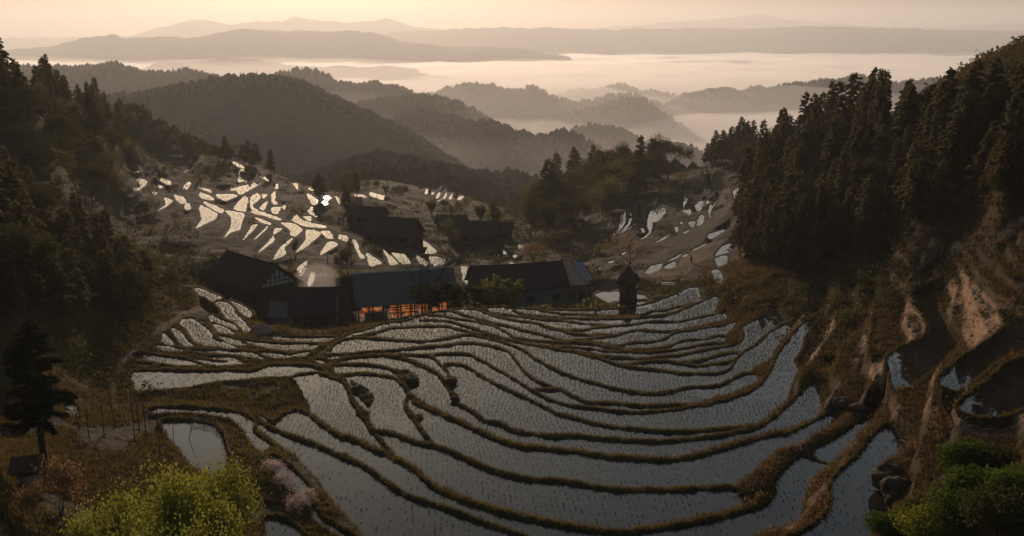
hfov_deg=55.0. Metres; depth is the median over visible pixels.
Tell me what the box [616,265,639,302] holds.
haystack
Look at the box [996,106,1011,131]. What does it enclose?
evergreen tree
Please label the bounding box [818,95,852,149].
conifer
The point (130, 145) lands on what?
broadleaf tree
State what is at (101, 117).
conifer
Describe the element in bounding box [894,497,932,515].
green bush
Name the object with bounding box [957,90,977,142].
conifer
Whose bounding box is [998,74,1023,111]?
evergreen tree
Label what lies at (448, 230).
yellow tree
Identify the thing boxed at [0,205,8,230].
evergreen tree
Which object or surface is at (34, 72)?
conifer
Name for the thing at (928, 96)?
conifer
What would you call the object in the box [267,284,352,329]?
farmhouse
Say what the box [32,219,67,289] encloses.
evergreen tree
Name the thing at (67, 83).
conifer
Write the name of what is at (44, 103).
conifer
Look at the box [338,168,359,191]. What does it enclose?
broadleaf tree
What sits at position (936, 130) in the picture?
conifer
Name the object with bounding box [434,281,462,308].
pine tree
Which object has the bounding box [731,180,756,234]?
conifer
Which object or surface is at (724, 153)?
conifer
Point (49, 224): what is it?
evergreen tree
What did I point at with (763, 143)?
conifer
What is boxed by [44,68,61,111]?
conifer
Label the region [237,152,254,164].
broadleaf tree
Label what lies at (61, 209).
evergreen tree
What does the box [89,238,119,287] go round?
evergreen tree
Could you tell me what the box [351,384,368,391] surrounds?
earth heap
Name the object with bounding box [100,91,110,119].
conifer
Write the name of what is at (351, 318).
scrub
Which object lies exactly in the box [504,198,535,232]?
broadleaf tree
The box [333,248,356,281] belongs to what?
broadleaf tree
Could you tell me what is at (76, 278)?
evergreen tree
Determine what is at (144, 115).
conifer
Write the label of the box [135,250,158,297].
evergreen tree
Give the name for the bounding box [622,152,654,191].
broadleaf tree
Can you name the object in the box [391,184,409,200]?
broadleaf tree
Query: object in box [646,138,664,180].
broadleaf tree
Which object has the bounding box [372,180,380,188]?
broadleaf tree
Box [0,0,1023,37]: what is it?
sky
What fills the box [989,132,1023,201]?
conifer
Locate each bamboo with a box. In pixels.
[450,290,474,307]
[480,273,523,306]
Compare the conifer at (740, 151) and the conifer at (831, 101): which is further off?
the conifer at (740, 151)
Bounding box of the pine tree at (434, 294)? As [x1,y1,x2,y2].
[415,289,442,311]
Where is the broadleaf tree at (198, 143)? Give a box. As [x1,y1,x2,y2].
[188,138,205,155]
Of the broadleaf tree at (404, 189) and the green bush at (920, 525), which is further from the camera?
the broadleaf tree at (404, 189)
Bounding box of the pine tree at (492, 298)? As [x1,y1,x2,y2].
[467,279,509,305]
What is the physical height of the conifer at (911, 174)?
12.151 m
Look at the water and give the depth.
99.24 m
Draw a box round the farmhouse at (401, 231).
[359,214,426,245]
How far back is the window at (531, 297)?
180.20 m
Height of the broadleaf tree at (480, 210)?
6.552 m
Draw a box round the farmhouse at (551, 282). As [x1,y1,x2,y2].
[464,259,592,307]
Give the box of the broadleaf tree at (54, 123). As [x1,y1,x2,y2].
[18,110,86,159]
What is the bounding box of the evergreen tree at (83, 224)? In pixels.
[70,208,97,261]
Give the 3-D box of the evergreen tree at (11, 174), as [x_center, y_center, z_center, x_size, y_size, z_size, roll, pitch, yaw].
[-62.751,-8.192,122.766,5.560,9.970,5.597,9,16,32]
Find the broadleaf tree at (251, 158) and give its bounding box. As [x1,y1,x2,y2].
[247,154,256,166]
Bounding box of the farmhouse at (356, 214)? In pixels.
[343,204,391,223]
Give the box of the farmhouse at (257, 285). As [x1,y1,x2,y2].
[203,248,304,323]
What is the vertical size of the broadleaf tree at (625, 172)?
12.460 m
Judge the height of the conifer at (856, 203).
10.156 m
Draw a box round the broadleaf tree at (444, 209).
[441,203,458,214]
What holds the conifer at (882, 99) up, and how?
on the ground at (290, 131)
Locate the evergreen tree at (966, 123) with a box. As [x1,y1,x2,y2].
[946,116,969,158]
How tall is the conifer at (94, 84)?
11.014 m
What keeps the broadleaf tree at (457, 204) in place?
on the ground at (290, 131)
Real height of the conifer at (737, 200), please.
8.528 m
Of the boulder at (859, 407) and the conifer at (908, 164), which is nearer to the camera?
the boulder at (859, 407)
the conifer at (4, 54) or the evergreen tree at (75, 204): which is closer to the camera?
the evergreen tree at (75, 204)
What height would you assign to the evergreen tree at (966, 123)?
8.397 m
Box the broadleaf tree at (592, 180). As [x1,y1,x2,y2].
[582,170,615,210]
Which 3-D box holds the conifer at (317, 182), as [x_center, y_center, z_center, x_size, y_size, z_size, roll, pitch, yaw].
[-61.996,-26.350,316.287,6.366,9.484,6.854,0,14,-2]
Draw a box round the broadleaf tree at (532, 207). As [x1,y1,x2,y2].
[507,196,547,236]
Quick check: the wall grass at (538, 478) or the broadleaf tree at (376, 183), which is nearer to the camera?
the wall grass at (538, 478)
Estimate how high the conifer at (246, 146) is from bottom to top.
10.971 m
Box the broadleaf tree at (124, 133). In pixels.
[110,128,130,150]
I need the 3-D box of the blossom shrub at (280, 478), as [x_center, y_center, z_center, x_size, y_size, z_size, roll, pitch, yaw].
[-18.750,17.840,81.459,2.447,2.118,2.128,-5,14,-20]
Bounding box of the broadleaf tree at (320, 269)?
[312,267,323,278]
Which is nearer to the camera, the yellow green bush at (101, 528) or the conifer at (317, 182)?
the yellow green bush at (101, 528)
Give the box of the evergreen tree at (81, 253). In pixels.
[53,218,82,254]
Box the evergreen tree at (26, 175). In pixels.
[20,167,36,204]
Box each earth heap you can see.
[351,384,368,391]
[363,393,372,399]
[399,374,418,383]
[443,378,456,383]
[450,395,458,400]
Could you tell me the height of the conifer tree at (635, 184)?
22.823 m
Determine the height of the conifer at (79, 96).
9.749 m
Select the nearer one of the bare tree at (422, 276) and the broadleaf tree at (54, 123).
the bare tree at (422, 276)
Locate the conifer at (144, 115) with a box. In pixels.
[138,103,151,129]
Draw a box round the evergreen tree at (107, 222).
[98,207,116,243]
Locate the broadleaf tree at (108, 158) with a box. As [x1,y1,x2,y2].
[95,145,126,183]
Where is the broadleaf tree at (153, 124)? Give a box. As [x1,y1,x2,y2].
[148,119,160,127]
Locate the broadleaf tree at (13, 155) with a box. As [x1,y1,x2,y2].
[0,140,18,164]
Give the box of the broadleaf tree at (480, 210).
[473,203,486,220]
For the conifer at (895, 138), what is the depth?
174.80 m
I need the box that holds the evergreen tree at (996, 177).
[986,163,1023,209]
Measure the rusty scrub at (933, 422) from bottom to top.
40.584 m
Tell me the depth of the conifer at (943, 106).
158.47 m
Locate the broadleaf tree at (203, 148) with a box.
[199,142,209,158]
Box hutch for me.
[8,453,50,487]
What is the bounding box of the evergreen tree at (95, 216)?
[86,208,100,230]
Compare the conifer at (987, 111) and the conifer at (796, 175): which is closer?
the conifer at (987, 111)
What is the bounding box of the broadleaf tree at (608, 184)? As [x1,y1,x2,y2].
[580,173,627,213]
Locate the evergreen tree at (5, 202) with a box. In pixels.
[0,171,13,219]
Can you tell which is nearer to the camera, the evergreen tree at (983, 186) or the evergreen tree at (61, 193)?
the evergreen tree at (983, 186)
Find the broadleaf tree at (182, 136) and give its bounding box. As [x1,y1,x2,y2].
[174,132,191,148]
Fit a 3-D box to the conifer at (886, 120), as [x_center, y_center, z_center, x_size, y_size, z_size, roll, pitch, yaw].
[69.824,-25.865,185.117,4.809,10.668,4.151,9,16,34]
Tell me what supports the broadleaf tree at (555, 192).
on the ground at (290, 131)
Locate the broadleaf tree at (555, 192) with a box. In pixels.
[528,180,586,224]
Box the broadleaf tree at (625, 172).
[615,167,642,196]
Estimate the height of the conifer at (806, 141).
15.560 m
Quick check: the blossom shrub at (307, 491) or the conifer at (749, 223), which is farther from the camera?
the conifer at (749, 223)
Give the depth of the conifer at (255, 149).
384.79 m
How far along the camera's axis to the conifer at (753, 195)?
195.68 m
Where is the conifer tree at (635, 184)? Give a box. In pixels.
[624,135,651,195]
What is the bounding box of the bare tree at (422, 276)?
[401,246,428,314]
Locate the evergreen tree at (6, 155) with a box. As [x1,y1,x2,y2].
[0,145,17,172]
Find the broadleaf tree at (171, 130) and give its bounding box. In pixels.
[161,125,178,145]
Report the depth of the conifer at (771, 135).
246.92 m
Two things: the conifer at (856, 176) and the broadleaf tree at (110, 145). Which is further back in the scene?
the broadleaf tree at (110, 145)
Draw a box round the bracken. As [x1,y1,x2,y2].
[0,144,470,510]
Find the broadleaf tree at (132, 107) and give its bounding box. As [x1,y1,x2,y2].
[125,102,149,118]
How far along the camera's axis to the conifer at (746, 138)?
331.00 m
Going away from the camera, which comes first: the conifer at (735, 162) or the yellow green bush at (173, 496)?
the yellow green bush at (173, 496)
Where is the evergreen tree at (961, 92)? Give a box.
[945,85,971,131]
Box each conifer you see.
[0,37,14,76]
[0,53,12,107]
[0,65,9,81]
[1,318,78,472]
[4,58,28,105]
[28,75,51,121]
[29,65,47,96]
[36,56,48,72]
[38,53,55,81]
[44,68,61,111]
[45,80,58,113]
[52,69,60,87]
[55,78,77,117]
[59,75,74,103]
[73,83,84,107]
[82,81,91,104]
[82,91,105,134]
[89,90,106,130]
[90,77,102,99]
[94,95,109,128]
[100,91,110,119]
[138,103,151,129]
[182,132,193,152]
[218,135,231,161]
[242,139,252,163]
[250,143,262,166]
[265,149,275,170]
[309,172,329,198]
[340,182,351,201]
[701,143,710,167]
[707,130,721,163]
[714,130,731,163]
[725,125,736,160]
[728,188,764,247]
[730,141,744,168]
[730,141,755,165]
[730,145,755,186]
[730,192,739,216]
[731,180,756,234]
[731,187,744,216]
[732,197,745,255]
[733,125,742,144]
[735,116,748,140]
[736,182,748,224]
[738,226,757,263]
[741,121,754,170]
[742,198,754,241]
[747,152,766,180]
[750,120,758,151]
[751,145,765,179]
[754,119,769,169]
[756,126,780,152]
[768,122,790,168]
[770,115,794,156]
[772,106,788,132]
[772,173,800,209]
[774,135,799,184]
[780,147,802,186]
[783,126,803,166]
[785,114,797,134]
[785,143,812,189]
[786,170,801,193]
[793,91,811,137]
[798,116,818,165]
[802,93,818,125]
[808,173,831,218]
[810,96,819,130]
[816,92,826,121]
[816,129,842,185]
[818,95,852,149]
[819,80,847,130]
[821,115,847,174]
[821,119,831,157]
[823,79,837,118]
[825,157,840,189]
[827,165,851,205]
[831,146,850,204]
[837,161,869,211]
[843,72,863,129]
[844,120,865,168]
[846,77,875,133]
[846,186,863,239]
[847,86,866,140]
[847,126,869,175]
[851,175,879,241]
[853,88,875,152]
[857,67,884,107]
[859,159,874,196]
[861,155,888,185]
[864,124,890,165]
[865,82,880,153]
[870,103,892,152]
[871,68,889,143]
[881,70,892,113]
[883,137,905,195]
[884,133,901,168]
[885,84,921,151]
[889,95,914,132]
[891,168,904,228]
[892,173,908,215]
[893,79,921,114]
[894,143,931,211]
[898,157,919,229]
[899,122,930,167]
[900,81,938,116]
[901,125,916,162]
[916,83,935,131]
[917,101,936,166]
[919,67,959,138]
[919,88,938,130]
[925,111,940,177]
[926,130,949,173]
[932,80,951,128]
[934,108,972,180]
[955,58,988,114]
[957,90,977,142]
[964,129,998,200]
[969,149,982,180]
[974,82,1003,143]
[980,56,1005,100]
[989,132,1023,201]
[998,80,1023,147]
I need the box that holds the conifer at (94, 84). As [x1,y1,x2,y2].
[90,77,102,99]
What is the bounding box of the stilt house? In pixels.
[350,267,456,322]
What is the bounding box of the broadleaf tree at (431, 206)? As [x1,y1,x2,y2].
[426,199,436,213]
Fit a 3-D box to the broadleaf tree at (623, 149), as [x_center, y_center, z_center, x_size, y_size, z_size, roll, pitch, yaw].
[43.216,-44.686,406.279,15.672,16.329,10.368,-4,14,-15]
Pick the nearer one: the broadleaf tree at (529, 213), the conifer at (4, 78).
the conifer at (4, 78)
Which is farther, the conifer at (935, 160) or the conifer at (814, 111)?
the conifer at (814, 111)
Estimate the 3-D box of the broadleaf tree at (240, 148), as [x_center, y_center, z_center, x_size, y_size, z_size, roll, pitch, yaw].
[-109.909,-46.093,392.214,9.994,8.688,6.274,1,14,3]
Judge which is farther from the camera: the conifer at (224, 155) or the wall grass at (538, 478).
the conifer at (224, 155)
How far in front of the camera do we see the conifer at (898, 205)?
159.21 m
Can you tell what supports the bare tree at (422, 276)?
on the ground at (290, 131)
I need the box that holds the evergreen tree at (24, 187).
[13,165,28,195]
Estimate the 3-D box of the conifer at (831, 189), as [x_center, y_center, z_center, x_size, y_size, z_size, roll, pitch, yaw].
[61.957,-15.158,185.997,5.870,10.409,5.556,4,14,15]
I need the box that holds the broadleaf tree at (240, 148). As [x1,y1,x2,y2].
[227,142,244,161]
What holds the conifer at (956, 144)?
on the ground at (290, 131)
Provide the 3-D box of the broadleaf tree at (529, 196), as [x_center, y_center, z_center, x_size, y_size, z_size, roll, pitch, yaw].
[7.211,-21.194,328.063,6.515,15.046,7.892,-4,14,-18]
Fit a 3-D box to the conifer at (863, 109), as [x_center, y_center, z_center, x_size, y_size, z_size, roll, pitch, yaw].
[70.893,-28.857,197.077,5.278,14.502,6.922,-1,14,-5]
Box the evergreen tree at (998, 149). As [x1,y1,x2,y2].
[983,121,1012,178]
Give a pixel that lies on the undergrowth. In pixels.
(136, 301)
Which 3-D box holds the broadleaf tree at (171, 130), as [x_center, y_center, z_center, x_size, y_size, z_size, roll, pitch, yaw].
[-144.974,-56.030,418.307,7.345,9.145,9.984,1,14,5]
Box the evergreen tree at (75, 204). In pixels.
[69,198,95,247]
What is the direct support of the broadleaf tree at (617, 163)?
on the ground at (290, 131)
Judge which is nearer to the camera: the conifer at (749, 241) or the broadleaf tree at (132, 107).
the conifer at (749, 241)
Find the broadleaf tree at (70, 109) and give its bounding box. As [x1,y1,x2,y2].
[41,92,84,136]
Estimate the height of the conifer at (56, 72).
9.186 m
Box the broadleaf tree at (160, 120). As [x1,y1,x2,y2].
[154,117,167,131]
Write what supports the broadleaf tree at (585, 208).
on the ground at (290, 131)
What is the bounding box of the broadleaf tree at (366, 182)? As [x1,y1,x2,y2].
[360,178,371,192]
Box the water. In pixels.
[0,156,1023,535]
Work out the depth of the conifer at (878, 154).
179.39 m
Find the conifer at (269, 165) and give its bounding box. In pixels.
[265,149,275,170]
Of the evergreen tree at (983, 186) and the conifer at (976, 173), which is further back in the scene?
the conifer at (976, 173)
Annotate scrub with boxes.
[1,34,1023,329]
[737,149,1023,532]
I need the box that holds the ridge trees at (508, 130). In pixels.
[8,60,942,163]
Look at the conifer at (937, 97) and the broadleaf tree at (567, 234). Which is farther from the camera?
the broadleaf tree at (567, 234)
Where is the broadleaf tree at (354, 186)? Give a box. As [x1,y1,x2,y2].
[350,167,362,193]
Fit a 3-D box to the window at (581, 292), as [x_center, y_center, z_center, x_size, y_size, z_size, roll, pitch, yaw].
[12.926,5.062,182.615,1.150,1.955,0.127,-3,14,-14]
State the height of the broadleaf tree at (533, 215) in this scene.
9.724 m
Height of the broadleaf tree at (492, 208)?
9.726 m
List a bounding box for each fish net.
[189,411,253,478]
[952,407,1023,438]
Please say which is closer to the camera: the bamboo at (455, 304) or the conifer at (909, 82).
the bamboo at (455, 304)
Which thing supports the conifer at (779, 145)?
on the ground at (290, 131)
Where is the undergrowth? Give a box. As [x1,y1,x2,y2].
[0,39,1023,391]
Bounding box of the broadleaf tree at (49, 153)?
[18,128,80,184]
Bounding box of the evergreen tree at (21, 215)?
[7,199,39,264]
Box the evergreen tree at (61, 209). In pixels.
[50,206,84,255]
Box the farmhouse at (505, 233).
[479,220,514,241]
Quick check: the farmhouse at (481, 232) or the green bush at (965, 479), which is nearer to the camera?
the green bush at (965, 479)
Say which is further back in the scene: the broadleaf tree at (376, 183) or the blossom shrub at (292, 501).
the broadleaf tree at (376, 183)
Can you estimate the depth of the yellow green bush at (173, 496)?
51.72 m
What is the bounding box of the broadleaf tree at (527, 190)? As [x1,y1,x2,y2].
[516,182,534,204]
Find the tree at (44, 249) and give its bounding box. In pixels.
[1,229,66,285]
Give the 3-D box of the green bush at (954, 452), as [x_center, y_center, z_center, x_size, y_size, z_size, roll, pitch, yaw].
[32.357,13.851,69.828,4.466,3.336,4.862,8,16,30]
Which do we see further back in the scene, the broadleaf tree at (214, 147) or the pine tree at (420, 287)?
the broadleaf tree at (214, 147)
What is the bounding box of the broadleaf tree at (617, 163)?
[602,154,628,181]
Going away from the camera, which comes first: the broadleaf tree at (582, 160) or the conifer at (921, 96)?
the conifer at (921, 96)
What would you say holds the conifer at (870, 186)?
on the ground at (290, 131)
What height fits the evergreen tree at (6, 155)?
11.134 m
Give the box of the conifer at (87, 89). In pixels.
[82,81,91,104]
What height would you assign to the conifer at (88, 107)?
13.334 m
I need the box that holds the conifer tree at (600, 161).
[583,149,609,190]
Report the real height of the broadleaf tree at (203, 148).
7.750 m
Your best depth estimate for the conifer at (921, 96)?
178.38 m
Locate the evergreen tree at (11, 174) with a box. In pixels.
[1,164,36,227]
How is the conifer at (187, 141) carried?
on the ground at (290, 131)
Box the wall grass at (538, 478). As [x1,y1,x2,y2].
[0,230,1023,535]
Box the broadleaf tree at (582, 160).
[581,152,615,164]
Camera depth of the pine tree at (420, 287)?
163.13 m
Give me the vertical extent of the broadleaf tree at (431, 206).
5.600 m
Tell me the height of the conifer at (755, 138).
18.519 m
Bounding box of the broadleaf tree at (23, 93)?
[0,80,48,120]
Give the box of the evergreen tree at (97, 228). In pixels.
[85,223,117,276]
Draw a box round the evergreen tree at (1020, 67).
[1005,63,1023,94]
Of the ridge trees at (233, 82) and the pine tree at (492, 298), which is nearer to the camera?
the pine tree at (492, 298)
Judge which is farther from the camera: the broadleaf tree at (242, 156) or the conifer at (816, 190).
the broadleaf tree at (242, 156)
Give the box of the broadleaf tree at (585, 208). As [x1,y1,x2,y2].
[553,194,594,229]
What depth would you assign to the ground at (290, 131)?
308.33 m
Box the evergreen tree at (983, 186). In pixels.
[975,150,994,197]
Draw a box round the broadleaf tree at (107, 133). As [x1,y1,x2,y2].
[102,128,127,152]
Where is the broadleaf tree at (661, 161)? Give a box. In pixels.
[649,150,669,184]
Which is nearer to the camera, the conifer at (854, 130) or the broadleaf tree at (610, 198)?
the conifer at (854, 130)
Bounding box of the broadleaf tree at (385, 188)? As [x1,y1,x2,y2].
[382,185,389,193]
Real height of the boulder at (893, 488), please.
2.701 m
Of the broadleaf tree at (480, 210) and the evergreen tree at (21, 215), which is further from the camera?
the broadleaf tree at (480, 210)
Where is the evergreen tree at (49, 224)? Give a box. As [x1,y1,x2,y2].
[27,182,57,234]
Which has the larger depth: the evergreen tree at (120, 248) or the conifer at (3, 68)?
the conifer at (3, 68)
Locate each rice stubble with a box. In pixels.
[3,268,1023,535]
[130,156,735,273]
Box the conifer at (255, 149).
[250,143,262,166]
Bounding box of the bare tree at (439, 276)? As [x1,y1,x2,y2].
[417,244,452,312]
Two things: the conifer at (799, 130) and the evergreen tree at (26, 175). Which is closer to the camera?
the evergreen tree at (26, 175)
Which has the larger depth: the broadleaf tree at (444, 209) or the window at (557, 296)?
the broadleaf tree at (444, 209)
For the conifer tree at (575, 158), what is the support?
on the ground at (290, 131)
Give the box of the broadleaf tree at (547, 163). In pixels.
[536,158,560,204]
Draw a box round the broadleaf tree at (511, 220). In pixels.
[500,218,516,224]
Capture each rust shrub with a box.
[7,477,49,535]
[30,443,86,533]
[49,473,89,509]
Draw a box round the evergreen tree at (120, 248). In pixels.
[111,236,137,292]
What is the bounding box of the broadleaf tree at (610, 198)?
[587,186,628,213]
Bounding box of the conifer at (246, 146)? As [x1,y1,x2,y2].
[242,139,252,163]
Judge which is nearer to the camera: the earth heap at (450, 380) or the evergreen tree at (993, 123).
the earth heap at (450, 380)
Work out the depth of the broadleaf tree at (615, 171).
335.76 m
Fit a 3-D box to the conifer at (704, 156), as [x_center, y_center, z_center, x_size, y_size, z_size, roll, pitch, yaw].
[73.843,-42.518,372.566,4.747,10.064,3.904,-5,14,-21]
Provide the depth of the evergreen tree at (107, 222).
171.31 m
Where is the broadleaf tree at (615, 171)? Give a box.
[587,164,627,203]
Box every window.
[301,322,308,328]
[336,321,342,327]
[526,295,534,302]
[552,293,560,300]
[569,292,574,298]
[579,290,584,300]
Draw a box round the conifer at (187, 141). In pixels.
[182,132,193,152]
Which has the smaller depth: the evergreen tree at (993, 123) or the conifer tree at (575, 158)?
the evergreen tree at (993, 123)
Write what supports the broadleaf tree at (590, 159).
on the ground at (290, 131)
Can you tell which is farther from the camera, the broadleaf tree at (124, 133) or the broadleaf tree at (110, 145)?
the broadleaf tree at (124, 133)
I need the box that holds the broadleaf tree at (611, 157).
[586,153,624,167]
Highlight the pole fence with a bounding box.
[73,385,160,456]
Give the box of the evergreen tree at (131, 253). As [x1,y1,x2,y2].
[118,234,139,269]
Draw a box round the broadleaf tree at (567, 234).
[535,226,573,249]
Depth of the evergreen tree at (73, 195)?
167.61 m
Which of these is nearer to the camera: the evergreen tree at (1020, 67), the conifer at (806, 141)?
the evergreen tree at (1020, 67)
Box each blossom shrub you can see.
[258,455,287,474]
[272,469,300,488]
[282,492,307,511]
[301,484,318,505]
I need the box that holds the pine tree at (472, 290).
[461,283,491,306]
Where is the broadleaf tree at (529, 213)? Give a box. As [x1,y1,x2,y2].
[521,197,539,231]
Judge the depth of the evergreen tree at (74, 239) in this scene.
146.86 m
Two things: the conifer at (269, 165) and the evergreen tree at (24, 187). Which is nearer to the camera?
the evergreen tree at (24, 187)
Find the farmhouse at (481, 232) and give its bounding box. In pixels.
[446,220,501,244]
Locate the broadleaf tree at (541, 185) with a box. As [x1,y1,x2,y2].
[530,173,578,203]
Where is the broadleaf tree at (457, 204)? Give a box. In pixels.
[453,195,477,214]
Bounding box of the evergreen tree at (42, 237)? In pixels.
[29,217,61,268]
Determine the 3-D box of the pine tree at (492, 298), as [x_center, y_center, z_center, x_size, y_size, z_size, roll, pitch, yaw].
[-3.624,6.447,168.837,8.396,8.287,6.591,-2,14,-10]
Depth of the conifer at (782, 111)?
255.37 m
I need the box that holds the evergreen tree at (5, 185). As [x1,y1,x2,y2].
[0,161,21,213]
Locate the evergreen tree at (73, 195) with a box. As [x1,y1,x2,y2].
[67,191,90,230]
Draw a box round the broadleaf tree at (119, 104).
[117,97,126,110]
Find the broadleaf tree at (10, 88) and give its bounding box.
[0,75,24,106]
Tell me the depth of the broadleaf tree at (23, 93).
205.09 m
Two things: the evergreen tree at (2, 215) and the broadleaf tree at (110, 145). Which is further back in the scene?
the broadleaf tree at (110, 145)
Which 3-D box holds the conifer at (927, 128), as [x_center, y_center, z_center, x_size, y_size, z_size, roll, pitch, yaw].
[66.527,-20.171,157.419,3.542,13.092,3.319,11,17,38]
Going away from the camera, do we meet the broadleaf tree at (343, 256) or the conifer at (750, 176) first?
the broadleaf tree at (343, 256)
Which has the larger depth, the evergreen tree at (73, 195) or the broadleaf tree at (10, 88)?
the broadleaf tree at (10, 88)
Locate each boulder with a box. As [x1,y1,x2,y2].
[832,396,853,408]
[849,402,867,412]
[870,458,904,491]
[880,475,912,506]
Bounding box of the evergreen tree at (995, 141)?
[986,130,1001,161]
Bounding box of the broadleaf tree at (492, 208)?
[488,199,515,221]
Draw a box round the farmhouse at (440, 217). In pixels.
[434,214,468,230]
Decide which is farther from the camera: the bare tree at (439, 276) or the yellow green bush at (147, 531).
the bare tree at (439, 276)
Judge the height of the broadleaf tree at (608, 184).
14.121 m
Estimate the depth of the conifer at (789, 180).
190.47 m
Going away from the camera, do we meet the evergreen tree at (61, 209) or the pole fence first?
the pole fence
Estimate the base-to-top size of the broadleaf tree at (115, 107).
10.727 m
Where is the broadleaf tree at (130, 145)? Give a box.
[121,140,137,157]
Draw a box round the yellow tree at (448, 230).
[439,217,460,248]
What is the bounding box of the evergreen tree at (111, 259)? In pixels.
[95,246,123,299]
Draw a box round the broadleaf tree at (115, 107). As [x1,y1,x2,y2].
[112,102,122,121]
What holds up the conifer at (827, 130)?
on the ground at (290, 131)
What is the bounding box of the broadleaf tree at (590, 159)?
[587,144,595,164]
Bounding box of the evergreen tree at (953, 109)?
[945,95,956,127]
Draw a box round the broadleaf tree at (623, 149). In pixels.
[604,140,633,167]
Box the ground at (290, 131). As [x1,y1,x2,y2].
[0,13,1023,535]
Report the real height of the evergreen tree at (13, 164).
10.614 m
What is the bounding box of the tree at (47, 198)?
[26,182,61,220]
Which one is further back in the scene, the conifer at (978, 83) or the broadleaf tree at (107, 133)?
the broadleaf tree at (107, 133)
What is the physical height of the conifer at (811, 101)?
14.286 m
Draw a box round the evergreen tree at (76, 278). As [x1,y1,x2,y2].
[59,248,99,315]
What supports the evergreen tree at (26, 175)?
on the ground at (290, 131)
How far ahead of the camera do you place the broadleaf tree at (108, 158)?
256.33 m
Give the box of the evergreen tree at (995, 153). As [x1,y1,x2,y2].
[986,144,1000,171]
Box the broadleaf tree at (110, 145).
[98,134,118,165]
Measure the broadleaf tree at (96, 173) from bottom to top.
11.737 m
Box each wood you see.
[10,64,933,176]
[111,101,698,192]
[156,74,542,205]
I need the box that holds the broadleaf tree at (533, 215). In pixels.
[518,206,555,235]
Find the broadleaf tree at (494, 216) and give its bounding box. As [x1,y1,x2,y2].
[489,209,501,221]
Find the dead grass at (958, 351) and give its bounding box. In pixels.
[689,40,1023,535]
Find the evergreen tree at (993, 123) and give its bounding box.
[976,120,1000,153]
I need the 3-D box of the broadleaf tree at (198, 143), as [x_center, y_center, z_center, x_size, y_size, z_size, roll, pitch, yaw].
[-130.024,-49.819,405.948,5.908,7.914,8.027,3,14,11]
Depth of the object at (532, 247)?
209.63 m
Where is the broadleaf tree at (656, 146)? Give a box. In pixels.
[644,131,694,179]
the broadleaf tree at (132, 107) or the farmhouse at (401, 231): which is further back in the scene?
the broadleaf tree at (132, 107)
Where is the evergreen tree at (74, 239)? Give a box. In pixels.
[53,211,88,256]
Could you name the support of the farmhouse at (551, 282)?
on the ground at (290, 131)
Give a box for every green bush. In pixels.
[57,473,161,535]
[93,450,250,535]
[110,501,176,535]
[150,442,271,535]
[154,502,253,535]
[861,507,912,535]
[888,501,970,535]
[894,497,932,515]
[919,462,996,531]
[932,435,996,475]
[951,478,1023,535]
[966,442,1021,475]
[981,461,1023,493]
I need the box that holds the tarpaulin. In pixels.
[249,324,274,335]
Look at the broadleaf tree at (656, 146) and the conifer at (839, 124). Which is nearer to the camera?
the conifer at (839, 124)
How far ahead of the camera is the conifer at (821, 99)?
240.48 m
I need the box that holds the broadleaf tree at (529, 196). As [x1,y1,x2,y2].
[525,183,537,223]
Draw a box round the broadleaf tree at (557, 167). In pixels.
[549,152,563,175]
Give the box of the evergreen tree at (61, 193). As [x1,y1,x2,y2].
[43,181,66,219]
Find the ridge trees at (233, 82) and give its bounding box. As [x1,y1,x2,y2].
[101,72,469,169]
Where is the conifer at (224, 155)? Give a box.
[218,135,231,161]
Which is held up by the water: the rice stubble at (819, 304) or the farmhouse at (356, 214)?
the rice stubble at (819, 304)
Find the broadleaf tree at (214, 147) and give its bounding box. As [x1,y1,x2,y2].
[207,144,221,158]
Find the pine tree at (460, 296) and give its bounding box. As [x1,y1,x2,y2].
[445,292,469,308]
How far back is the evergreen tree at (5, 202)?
115.51 m
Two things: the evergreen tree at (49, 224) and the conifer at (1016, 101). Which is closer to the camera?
the conifer at (1016, 101)
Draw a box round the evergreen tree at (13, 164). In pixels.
[0,159,46,227]
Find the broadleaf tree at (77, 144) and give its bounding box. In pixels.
[42,117,95,170]
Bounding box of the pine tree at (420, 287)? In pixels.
[406,282,435,312]
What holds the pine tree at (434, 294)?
on the ground at (290, 131)
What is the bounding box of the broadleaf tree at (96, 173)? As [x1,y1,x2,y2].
[68,160,124,207]
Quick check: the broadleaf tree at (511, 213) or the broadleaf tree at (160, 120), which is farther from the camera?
the broadleaf tree at (160, 120)
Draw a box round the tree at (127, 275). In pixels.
[100,258,151,318]
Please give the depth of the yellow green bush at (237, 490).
58.17 m
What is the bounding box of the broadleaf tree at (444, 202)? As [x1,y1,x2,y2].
[438,199,448,206]
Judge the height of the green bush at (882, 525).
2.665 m
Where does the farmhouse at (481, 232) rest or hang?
on the ground at (290, 131)
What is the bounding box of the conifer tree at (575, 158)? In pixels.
[562,146,584,194]
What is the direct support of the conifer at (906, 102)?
on the ground at (290, 131)

